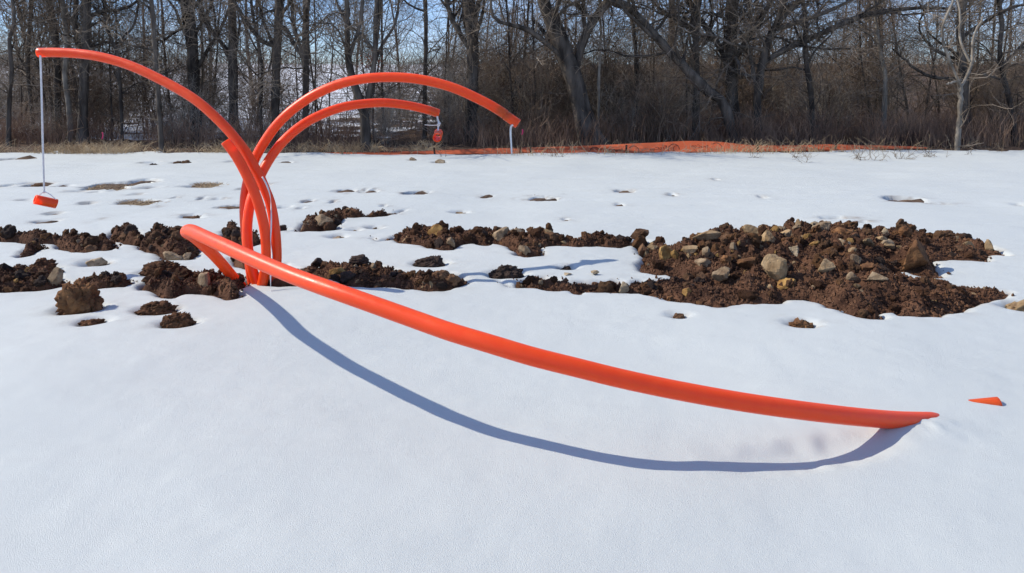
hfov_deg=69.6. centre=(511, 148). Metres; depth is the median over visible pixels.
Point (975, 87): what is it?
shrub
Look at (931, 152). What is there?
weed
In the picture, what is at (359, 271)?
soil heap
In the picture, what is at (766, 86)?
shrub
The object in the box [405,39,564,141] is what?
shrub
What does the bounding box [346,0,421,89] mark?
tree
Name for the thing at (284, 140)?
conduit
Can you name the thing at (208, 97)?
shrub
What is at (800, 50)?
sapling
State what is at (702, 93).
shrub
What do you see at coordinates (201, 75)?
shrub
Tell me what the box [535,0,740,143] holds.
tree
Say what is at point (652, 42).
sapling
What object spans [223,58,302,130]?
shrub
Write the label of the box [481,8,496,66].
tree
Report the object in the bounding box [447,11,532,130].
shrub
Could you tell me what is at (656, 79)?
shrub
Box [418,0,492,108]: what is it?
sapling
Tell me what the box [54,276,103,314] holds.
clod
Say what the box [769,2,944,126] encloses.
sapling
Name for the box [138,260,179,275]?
clod
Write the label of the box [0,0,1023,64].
sky
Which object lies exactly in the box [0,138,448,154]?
dry grass
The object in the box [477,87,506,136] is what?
shrub
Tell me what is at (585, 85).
shrub
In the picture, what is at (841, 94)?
shrub
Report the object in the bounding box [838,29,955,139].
shrub
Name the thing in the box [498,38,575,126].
shrub
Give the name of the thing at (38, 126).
shrub
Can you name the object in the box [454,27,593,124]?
shrub
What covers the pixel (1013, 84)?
shrub
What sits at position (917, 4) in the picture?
sapling
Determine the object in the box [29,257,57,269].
clod
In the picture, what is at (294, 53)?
sapling
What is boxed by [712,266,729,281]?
stone
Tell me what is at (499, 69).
shrub
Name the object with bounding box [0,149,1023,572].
snow field
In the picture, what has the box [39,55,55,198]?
pull tape
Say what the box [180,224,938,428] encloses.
conduit
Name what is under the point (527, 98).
shrub
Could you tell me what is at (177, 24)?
sapling
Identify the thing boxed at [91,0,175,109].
sapling
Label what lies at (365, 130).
tree
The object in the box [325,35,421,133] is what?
shrub
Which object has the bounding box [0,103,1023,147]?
undergrowth
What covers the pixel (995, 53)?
sapling
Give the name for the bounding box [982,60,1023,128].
shrub
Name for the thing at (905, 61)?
sapling
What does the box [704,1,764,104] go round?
sapling
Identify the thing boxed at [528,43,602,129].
shrub
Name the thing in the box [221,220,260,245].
soil heap
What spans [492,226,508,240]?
stone
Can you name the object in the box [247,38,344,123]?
shrub
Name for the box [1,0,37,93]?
tree
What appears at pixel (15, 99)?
shrub
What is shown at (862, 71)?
sapling
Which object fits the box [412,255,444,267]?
clod
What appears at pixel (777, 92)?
shrub
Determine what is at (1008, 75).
shrub
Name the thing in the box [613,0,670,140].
tree
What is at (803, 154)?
weed
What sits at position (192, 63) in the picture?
tree
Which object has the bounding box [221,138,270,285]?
conduit
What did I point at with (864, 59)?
shrub
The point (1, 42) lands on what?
sapling
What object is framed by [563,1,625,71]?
sapling
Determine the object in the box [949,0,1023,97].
sapling
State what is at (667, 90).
shrub
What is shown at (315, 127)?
shrub
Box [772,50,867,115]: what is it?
shrub
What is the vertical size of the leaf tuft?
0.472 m
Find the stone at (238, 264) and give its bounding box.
[230,257,244,269]
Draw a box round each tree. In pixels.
[0,0,93,146]
[0,0,119,140]
[0,0,122,141]
[0,0,245,140]
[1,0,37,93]
[1,0,112,142]
[1,0,174,144]
[67,0,268,151]
[110,0,270,140]
[134,0,274,135]
[158,0,300,137]
[173,0,227,78]
[187,0,382,141]
[199,0,299,104]
[211,0,344,143]
[233,0,424,151]
[338,4,367,99]
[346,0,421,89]
[366,0,465,140]
[408,0,528,142]
[452,0,669,145]
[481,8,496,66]
[490,1,522,66]
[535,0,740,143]
[571,0,647,125]
[572,0,997,144]
[607,0,896,141]
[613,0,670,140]
[613,0,774,140]
[614,0,720,118]
[703,0,879,143]
[815,1,891,110]
[823,0,941,138]
[857,0,923,106]
[859,0,1023,142]
[886,0,1023,142]
[891,0,1021,150]
[973,0,1022,105]
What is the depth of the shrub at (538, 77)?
18.26 m
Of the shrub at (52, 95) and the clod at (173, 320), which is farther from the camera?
the shrub at (52, 95)
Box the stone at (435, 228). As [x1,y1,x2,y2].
[427,224,442,235]
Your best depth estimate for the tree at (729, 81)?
15.03 m
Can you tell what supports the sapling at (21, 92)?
on the ground at (460, 146)
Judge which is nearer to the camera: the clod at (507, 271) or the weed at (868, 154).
the clod at (507, 271)
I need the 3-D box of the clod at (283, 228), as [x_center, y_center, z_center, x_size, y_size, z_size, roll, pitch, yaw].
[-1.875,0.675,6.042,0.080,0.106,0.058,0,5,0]
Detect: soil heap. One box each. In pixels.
[0,224,121,252]
[0,263,66,292]
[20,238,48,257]
[85,270,136,288]
[110,222,144,246]
[137,222,199,260]
[141,265,249,300]
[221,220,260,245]
[244,268,303,286]
[294,206,395,231]
[297,254,468,291]
[370,220,647,257]
[497,217,1013,319]
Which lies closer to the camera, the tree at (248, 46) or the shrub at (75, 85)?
the shrub at (75, 85)
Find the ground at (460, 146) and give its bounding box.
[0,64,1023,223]
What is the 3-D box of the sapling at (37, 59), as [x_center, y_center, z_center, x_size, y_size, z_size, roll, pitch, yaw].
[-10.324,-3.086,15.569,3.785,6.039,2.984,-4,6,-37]
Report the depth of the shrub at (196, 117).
14.89 m
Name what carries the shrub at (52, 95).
on the ground at (460, 146)
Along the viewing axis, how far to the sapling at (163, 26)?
17.99 m
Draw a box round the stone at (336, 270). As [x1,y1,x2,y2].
[329,267,344,274]
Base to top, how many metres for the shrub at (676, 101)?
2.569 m
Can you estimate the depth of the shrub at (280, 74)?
23.91 m
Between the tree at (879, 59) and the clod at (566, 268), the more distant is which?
the tree at (879, 59)
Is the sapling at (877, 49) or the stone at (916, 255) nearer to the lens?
the stone at (916, 255)
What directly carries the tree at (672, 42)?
on the ground at (460, 146)
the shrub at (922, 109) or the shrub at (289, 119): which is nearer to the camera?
the shrub at (289, 119)
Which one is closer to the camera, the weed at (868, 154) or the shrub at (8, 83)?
the weed at (868, 154)
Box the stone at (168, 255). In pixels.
[163,251,181,259]
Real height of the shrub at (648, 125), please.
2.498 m
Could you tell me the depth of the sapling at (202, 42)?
16.14 m
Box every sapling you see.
[0,0,19,106]
[0,0,61,126]
[0,0,93,132]
[0,0,94,70]
[0,0,97,124]
[0,0,129,119]
[0,0,138,124]
[0,0,173,138]
[0,3,78,130]
[1,2,135,110]
[1,6,62,118]
[34,0,103,120]
[40,0,182,140]
[70,0,180,127]
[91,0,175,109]
[103,0,203,112]
[105,3,172,121]
[108,0,186,113]
[118,0,205,77]
[127,0,271,78]
[128,0,271,112]
[136,0,220,119]
[162,0,283,100]
[177,0,271,126]
[201,0,290,76]
[205,0,261,74]
[236,9,300,97]
[238,0,336,125]
[239,0,362,133]
[242,1,333,112]
[243,0,343,133]
[255,0,344,99]
[281,0,389,124]
[299,0,421,94]
[312,0,450,135]
[319,0,395,94]
[322,0,369,118]
[323,0,466,129]
[338,0,454,134]
[355,0,437,128]
[393,0,511,125]
[397,17,537,79]
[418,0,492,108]
[430,0,492,70]
[435,4,513,109]
[460,0,594,140]
[466,0,615,113]
[477,2,571,112]
[478,0,535,74]
[489,1,588,102]
[496,0,572,138]
[511,0,569,94]
[526,0,629,90]
[559,3,631,84]
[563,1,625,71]
[564,0,710,126]
[572,0,713,99]
[580,0,772,138]
[583,0,721,129]
[588,0,677,99]
[588,18,631,91]
[590,10,667,71]
[605,1,690,99]
[623,0,758,84]
[652,0,761,118]
[660,0,799,127]
[704,0,842,105]
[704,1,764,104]
[712,0,805,118]
[713,0,838,102]
[723,1,812,113]
[724,1,827,102]
[760,9,844,110]
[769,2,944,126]
[779,0,844,110]
[781,0,927,131]
[786,0,980,92]
[814,0,931,127]
[814,0,944,116]
[819,0,922,101]
[822,1,935,119]
[831,0,933,113]
[852,0,932,91]
[858,0,947,111]
[859,1,942,117]
[869,19,929,85]
[878,0,1004,123]
[895,0,985,110]
[904,0,1023,115]
[906,0,993,114]
[908,0,1013,107]
[923,0,997,130]
[926,0,1023,137]
[947,1,1023,112]
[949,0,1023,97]
[950,0,1021,115]
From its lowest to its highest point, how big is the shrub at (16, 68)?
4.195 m
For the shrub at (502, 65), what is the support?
on the ground at (460, 146)
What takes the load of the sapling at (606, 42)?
on the ground at (460, 146)
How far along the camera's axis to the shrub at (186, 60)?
25.94 m
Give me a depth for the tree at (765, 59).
14.97 m
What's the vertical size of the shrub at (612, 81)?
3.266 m
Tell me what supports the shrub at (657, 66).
on the ground at (460, 146)
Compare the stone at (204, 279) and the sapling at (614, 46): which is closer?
the stone at (204, 279)
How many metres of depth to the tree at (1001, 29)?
15.29 m
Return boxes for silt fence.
[336,141,926,154]
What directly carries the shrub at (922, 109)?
on the ground at (460, 146)
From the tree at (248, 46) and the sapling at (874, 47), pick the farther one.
the tree at (248, 46)
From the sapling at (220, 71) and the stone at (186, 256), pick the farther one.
the sapling at (220, 71)
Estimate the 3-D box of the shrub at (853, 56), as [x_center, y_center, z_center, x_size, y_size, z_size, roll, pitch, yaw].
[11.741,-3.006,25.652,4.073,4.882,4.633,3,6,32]
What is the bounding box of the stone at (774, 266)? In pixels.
[761,254,787,280]
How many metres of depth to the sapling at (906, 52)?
22.62 m
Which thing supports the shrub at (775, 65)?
on the ground at (460, 146)
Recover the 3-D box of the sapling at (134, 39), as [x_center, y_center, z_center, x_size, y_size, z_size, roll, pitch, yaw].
[-12.676,-3.767,23.075,4.330,6.126,4.264,2,5,24]
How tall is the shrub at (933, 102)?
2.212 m
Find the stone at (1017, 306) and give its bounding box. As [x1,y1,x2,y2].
[1005,299,1023,311]
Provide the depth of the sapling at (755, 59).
17.82 m
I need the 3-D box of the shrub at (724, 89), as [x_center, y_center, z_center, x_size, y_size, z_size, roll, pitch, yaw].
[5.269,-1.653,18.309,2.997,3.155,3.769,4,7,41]
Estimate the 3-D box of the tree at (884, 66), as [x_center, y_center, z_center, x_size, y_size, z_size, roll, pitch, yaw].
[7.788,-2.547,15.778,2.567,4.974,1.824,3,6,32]
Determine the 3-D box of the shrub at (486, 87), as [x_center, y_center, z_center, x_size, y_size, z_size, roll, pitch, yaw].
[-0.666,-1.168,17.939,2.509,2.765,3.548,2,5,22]
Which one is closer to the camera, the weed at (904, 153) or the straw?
the straw
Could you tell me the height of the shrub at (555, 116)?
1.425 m
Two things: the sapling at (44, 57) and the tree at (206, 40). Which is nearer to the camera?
the sapling at (44, 57)
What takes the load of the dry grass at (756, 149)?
on the snow field
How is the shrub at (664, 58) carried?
on the ground at (460, 146)
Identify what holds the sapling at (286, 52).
on the ground at (460, 146)
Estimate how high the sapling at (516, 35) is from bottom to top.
6.703 m
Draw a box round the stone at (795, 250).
[789,245,798,256]
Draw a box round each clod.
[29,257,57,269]
[31,183,46,186]
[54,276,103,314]
[77,318,105,326]
[134,300,178,315]
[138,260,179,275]
[160,311,196,328]
[280,225,286,230]
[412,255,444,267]
[488,264,523,278]
[560,266,570,269]
[673,313,684,318]
[789,317,813,327]
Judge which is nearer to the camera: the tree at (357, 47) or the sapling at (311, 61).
the sapling at (311, 61)
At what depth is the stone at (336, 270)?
4.60 m
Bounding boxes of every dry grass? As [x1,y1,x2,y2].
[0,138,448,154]
[484,134,1023,155]
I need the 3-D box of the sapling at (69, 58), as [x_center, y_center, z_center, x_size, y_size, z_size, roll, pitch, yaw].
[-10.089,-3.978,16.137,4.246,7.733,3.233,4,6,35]
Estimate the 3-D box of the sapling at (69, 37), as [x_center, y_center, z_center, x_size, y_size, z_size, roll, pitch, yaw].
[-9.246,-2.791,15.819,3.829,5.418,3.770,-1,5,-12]
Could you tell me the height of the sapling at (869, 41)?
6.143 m
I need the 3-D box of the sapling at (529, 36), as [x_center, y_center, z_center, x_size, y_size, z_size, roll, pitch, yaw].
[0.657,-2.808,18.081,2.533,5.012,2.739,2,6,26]
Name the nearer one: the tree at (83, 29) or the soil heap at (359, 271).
the soil heap at (359, 271)
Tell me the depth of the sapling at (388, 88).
16.34 m
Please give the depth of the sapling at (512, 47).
15.63 m
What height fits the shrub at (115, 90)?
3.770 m
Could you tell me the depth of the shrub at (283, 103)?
21.77 m
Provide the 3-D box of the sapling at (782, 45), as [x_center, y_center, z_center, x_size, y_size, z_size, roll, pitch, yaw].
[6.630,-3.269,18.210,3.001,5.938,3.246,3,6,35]
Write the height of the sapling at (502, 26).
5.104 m
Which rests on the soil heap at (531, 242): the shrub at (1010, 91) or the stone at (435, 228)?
the stone at (435, 228)
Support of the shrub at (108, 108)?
on the ground at (460, 146)
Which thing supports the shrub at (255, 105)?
on the ground at (460, 146)
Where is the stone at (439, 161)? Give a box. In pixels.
[435,159,444,162]
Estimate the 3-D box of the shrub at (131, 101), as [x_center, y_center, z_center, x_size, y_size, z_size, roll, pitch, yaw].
[-9.648,-1.734,18.541,3.143,3.309,3.953,5,7,44]
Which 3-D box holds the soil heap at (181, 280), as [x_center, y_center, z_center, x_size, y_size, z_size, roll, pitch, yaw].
[-1.902,0.807,4.400,0.819,0.182,0.640,0,5,0]
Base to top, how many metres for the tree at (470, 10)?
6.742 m
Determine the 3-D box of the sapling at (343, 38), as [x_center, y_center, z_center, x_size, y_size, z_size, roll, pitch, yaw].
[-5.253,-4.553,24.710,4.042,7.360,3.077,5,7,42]
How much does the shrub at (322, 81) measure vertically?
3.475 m
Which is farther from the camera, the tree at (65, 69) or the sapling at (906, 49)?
the sapling at (906, 49)
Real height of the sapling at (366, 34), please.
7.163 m
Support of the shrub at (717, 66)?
on the ground at (460, 146)
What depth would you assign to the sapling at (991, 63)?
18.26 m
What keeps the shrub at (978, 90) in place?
on the ground at (460, 146)
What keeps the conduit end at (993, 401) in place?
on the snow field
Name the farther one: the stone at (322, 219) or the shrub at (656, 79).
the shrub at (656, 79)
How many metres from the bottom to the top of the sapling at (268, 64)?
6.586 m
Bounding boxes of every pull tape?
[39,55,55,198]
[262,176,272,290]
[428,116,440,130]
[510,124,513,153]
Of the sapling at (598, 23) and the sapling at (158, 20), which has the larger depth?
the sapling at (598, 23)
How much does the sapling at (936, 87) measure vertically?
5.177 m
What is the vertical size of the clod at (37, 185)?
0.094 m
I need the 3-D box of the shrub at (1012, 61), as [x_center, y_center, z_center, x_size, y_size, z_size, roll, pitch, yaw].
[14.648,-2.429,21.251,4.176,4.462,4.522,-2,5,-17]
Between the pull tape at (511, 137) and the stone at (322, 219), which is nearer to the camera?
the pull tape at (511, 137)
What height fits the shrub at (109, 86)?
3.931 m
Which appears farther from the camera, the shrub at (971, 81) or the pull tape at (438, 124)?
the shrub at (971, 81)
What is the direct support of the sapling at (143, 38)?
on the ground at (460, 146)
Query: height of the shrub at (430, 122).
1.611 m
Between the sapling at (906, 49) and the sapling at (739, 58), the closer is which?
the sapling at (739, 58)
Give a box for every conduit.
[35,48,281,281]
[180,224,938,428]
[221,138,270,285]
[239,72,520,283]
[242,98,439,284]
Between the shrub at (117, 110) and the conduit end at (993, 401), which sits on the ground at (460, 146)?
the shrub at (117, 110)
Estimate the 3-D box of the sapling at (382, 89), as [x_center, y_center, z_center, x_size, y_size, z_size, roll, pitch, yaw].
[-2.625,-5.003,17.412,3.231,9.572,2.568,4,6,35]
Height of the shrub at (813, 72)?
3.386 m
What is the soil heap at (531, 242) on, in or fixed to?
on the snow field
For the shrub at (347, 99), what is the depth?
24.14 m
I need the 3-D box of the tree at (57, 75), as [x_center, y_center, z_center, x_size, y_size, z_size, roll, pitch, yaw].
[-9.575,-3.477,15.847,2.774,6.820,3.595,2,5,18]
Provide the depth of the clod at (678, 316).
3.81 m
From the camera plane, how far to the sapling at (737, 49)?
16.05 m
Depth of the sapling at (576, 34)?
17.68 m
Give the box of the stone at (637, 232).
[630,228,648,239]
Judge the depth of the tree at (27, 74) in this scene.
15.96 m
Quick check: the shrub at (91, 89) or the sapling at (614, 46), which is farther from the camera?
the sapling at (614, 46)
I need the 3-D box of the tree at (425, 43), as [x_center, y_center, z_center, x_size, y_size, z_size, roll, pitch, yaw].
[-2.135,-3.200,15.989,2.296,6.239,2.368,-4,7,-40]
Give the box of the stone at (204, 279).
[197,272,209,286]
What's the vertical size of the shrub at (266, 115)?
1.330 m
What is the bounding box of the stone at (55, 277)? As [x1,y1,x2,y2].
[47,267,62,285]
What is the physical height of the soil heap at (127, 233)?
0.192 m
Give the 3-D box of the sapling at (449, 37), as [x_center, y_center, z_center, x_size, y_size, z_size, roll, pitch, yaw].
[-0.824,-3.356,21.221,3.965,5.610,3.904,3,6,28]
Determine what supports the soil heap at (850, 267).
on the snow field
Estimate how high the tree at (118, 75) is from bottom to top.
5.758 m
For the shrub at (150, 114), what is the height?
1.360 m
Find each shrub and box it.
[0,0,53,120]
[0,11,135,127]
[0,25,37,120]
[0,46,73,122]
[0,49,51,126]
[0,52,143,124]
[0,55,39,125]
[0,84,53,143]
[0,87,76,142]
[1,6,137,130]
[1,18,143,129]
[1,25,156,129]
[19,15,156,131]
[32,93,95,142]
[35,24,226,133]
[40,0,221,130]
[62,26,153,121]
[73,85,144,138]
[91,75,139,126]
[106,26,180,123]
[106,76,151,123]
[113,95,182,136]
[115,19,218,126]
[121,38,241,124]
[122,29,257,137]
[126,62,251,134]
[132,89,189,140]
[140,18,240,99]
[146,50,242,119]
[155,53,238,110]
[160,59,227,143]
[161,53,225,130]
[168,51,250,138]
[184,90,252,140]
[208,46,301,137]
[211,59,265,117]
[218,41,287,118]
[220,53,288,119]
[223,15,333,116]
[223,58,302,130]
[238,49,339,121]
[239,91,282,137]
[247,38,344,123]
[250,87,313,119]
[255,95,327,131]
[282,43,363,112]
[287,80,350,138]
[318,56,406,118]
[321,70,364,120]
[323,19,414,122]
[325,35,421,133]
[343,11,464,129]
[347,82,418,140]
[355,24,442,110]
[368,84,414,143]
[377,59,441,129]
[388,17,512,129]
[396,44,492,141]
[397,16,522,138]
[397,28,465,120]
[401,12,491,102]
[403,19,496,119]
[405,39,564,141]
[413,84,461,139]
[425,0,597,134]
[428,3,584,132]
[430,33,521,128]
[432,49,524,134]
[433,0,555,125]
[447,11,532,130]
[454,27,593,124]
[461,3,611,122]
[462,35,563,129]
[465,0,599,142]
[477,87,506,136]
[478,14,593,141]
[483,0,628,130]
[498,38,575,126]
[504,9,647,134]
[519,36,630,135]
[522,28,626,133]
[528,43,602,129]
[530,103,571,135]
[532,37,644,128]
[533,80,572,139]
[548,101,590,136]
[551,12,662,122]
[553,16,689,130]
[555,10,675,136]
[574,53,651,141]
[581,39,682,134]
[585,9,719,112]
[586,40,752,132]
[595,3,711,133]
[599,37,711,142]
[607,18,722,133]
[610,0,722,123]
[614,7,721,123]
[629,36,728,141]
[630,82,692,141]
[645,1,788,120]
[645,37,720,119]
[649,45,789,123]
[650,50,757,122]
[658,63,740,139]
[681,57,717,117]
[683,8,834,130]
[706,1,824,121]
[716,40,828,119]
[725,42,818,118]
[739,3,902,134]
[747,13,824,120]
[761,42,897,139]
[771,24,903,120]
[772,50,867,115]
[775,47,877,138]
[777,8,905,120]
[777,34,915,103]
[778,27,856,122]
[785,58,875,120]
[809,0,929,126]
[811,9,915,117]
[812,5,923,120]
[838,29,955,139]
[839,59,992,138]
[865,16,942,118]
[888,15,991,118]
[905,12,1023,135]
[905,28,1022,134]
[912,51,1022,115]
[918,26,1020,126]
[931,25,1020,117]
[935,26,1023,142]
[941,3,1023,123]
[955,33,1023,122]
[967,13,1023,138]
[978,56,1023,125]
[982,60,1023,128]
[1002,0,1023,85]
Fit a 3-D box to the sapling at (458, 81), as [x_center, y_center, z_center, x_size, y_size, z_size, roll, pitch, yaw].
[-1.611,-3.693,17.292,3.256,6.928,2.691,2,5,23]
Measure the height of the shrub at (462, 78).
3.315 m
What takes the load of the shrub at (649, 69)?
on the ground at (460, 146)
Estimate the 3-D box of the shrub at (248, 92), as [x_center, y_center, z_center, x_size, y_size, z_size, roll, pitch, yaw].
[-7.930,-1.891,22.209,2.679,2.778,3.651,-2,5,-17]
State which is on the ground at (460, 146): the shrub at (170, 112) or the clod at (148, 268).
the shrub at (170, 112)
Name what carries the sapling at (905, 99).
on the ground at (460, 146)
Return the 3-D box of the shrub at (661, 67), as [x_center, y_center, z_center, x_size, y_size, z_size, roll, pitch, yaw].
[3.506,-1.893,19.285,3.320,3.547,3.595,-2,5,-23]
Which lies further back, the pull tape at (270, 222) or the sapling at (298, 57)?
the sapling at (298, 57)
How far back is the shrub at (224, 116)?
15.30 m
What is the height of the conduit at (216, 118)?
1.498 m
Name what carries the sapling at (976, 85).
on the ground at (460, 146)
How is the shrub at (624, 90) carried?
on the ground at (460, 146)
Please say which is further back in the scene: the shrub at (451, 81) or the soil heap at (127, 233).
the shrub at (451, 81)
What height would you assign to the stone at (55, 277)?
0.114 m
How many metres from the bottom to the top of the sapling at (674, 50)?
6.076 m
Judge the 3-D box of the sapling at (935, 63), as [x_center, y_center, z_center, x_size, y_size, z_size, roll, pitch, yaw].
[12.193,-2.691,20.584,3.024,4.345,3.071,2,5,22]
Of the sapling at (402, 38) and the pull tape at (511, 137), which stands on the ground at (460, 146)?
the sapling at (402, 38)
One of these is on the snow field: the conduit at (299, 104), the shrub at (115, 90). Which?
the conduit at (299, 104)
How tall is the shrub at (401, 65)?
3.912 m
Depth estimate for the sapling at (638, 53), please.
21.94 m
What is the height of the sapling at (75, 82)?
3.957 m
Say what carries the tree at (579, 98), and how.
on the ground at (460, 146)
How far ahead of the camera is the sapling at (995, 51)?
17.71 m
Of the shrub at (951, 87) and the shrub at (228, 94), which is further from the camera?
the shrub at (228, 94)
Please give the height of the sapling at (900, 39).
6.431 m
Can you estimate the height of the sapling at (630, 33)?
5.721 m
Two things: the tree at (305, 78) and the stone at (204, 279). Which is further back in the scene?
the tree at (305, 78)
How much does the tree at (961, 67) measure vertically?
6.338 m
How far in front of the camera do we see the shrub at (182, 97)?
17.82 m
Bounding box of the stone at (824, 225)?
[815,221,830,231]
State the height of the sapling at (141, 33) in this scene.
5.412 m
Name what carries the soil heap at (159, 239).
on the snow field
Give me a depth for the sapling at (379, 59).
15.45 m
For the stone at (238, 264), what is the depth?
5.01 m
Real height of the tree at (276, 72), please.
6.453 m
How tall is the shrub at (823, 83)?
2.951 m
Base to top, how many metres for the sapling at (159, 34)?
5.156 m
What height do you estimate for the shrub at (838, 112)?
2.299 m
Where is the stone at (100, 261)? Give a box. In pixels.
[85,257,107,266]
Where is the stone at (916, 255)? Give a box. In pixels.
[902,239,928,270]
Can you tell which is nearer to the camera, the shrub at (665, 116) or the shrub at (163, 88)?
the shrub at (665, 116)
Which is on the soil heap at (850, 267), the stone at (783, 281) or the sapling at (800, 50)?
the stone at (783, 281)
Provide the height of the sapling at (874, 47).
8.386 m
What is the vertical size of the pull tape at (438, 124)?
0.137 m
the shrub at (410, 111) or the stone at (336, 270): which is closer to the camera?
the stone at (336, 270)
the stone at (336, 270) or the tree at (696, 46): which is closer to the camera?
the stone at (336, 270)
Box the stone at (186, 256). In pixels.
[181,252,191,259]
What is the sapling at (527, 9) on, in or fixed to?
on the ground at (460, 146)
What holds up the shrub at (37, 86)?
on the ground at (460, 146)
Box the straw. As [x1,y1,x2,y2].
[86,181,228,205]
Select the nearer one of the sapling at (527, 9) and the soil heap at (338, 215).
the soil heap at (338, 215)
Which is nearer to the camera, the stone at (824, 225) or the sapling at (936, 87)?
the stone at (824, 225)
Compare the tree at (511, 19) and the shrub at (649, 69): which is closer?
the shrub at (649, 69)
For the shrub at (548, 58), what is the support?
on the ground at (460, 146)
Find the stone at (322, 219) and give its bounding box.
[315,214,332,225]
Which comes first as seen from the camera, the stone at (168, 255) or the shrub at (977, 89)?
the stone at (168, 255)
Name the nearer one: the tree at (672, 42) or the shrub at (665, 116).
the shrub at (665, 116)
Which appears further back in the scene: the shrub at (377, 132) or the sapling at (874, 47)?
the sapling at (874, 47)
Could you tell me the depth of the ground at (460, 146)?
15.42 m
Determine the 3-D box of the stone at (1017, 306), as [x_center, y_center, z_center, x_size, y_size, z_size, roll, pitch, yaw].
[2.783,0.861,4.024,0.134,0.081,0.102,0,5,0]
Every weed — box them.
[790,146,809,162]
[791,146,814,157]
[850,144,888,160]
[885,144,923,158]
[917,137,948,156]
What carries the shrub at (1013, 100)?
on the ground at (460, 146)
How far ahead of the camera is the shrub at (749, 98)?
15.79 m
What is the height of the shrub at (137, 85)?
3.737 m
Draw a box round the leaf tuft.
[357,50,383,71]
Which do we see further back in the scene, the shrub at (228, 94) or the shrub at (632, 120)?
the shrub at (228, 94)
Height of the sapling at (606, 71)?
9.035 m
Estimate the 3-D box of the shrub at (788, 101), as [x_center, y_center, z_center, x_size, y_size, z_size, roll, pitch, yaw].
[7.149,-1.880,17.046,3.154,3.559,4.537,-1,5,-7]
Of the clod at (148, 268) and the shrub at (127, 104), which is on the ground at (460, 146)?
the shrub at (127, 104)
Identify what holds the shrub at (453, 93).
on the ground at (460, 146)
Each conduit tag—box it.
[33,195,57,207]
[433,129,442,141]
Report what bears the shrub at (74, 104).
on the ground at (460, 146)
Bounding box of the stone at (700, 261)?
[694,258,710,266]
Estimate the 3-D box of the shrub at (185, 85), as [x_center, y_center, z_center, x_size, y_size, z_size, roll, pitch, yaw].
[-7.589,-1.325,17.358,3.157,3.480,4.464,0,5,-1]
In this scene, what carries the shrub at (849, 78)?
on the ground at (460, 146)
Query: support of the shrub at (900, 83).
on the ground at (460, 146)
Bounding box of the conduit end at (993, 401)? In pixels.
[968,397,1002,405]
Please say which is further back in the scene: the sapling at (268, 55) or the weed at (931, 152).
the sapling at (268, 55)
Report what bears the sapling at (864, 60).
on the ground at (460, 146)
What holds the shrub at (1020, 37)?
on the ground at (460, 146)
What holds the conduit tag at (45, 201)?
hanging from the pull tape at (42, 128)
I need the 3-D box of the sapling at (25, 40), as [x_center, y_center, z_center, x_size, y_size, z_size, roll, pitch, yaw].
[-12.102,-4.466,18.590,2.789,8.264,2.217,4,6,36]
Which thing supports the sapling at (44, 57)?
on the ground at (460, 146)
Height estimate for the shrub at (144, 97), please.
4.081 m
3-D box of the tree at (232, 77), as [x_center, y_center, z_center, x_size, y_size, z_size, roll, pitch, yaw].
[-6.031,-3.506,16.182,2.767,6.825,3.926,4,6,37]
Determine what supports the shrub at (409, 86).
on the ground at (460, 146)
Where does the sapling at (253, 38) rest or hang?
on the ground at (460, 146)
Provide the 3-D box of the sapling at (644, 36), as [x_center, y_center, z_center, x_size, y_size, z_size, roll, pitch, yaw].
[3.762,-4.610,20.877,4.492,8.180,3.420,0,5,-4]
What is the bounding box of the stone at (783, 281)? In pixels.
[777,278,795,289]
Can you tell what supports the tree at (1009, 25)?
on the ground at (460, 146)
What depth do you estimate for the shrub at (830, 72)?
20.19 m
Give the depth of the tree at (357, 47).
35.25 m
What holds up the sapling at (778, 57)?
on the ground at (460, 146)
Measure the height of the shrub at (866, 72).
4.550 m
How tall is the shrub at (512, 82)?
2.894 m
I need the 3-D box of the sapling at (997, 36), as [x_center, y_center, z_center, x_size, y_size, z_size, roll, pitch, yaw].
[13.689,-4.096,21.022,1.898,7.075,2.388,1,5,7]
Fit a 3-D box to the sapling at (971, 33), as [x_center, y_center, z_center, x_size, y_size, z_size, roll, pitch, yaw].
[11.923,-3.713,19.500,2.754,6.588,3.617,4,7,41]
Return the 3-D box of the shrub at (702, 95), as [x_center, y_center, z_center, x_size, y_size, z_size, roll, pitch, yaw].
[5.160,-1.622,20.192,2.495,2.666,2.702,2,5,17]
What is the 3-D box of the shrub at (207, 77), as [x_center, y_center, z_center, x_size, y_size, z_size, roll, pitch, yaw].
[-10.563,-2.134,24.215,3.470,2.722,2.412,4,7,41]
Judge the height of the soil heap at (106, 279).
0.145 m
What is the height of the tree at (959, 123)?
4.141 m
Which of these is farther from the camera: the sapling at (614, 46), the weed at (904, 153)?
the sapling at (614, 46)
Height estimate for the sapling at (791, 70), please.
6.939 m
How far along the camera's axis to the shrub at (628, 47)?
16.27 m
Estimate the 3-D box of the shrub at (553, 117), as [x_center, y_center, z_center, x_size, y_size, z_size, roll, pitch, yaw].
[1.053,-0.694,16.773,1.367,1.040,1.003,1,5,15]
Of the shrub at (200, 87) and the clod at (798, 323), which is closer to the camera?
the clod at (798, 323)
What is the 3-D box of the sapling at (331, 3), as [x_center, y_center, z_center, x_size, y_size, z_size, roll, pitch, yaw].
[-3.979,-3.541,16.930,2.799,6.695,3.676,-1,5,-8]
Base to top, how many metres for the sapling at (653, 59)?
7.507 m
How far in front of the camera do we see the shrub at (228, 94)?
24.07 m
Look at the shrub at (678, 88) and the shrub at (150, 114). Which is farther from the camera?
the shrub at (678, 88)
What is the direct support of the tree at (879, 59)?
on the ground at (460, 146)
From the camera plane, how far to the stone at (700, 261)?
4.60 m
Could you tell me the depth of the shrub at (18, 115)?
15.47 m
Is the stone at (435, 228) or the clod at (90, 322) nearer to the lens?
the clod at (90, 322)

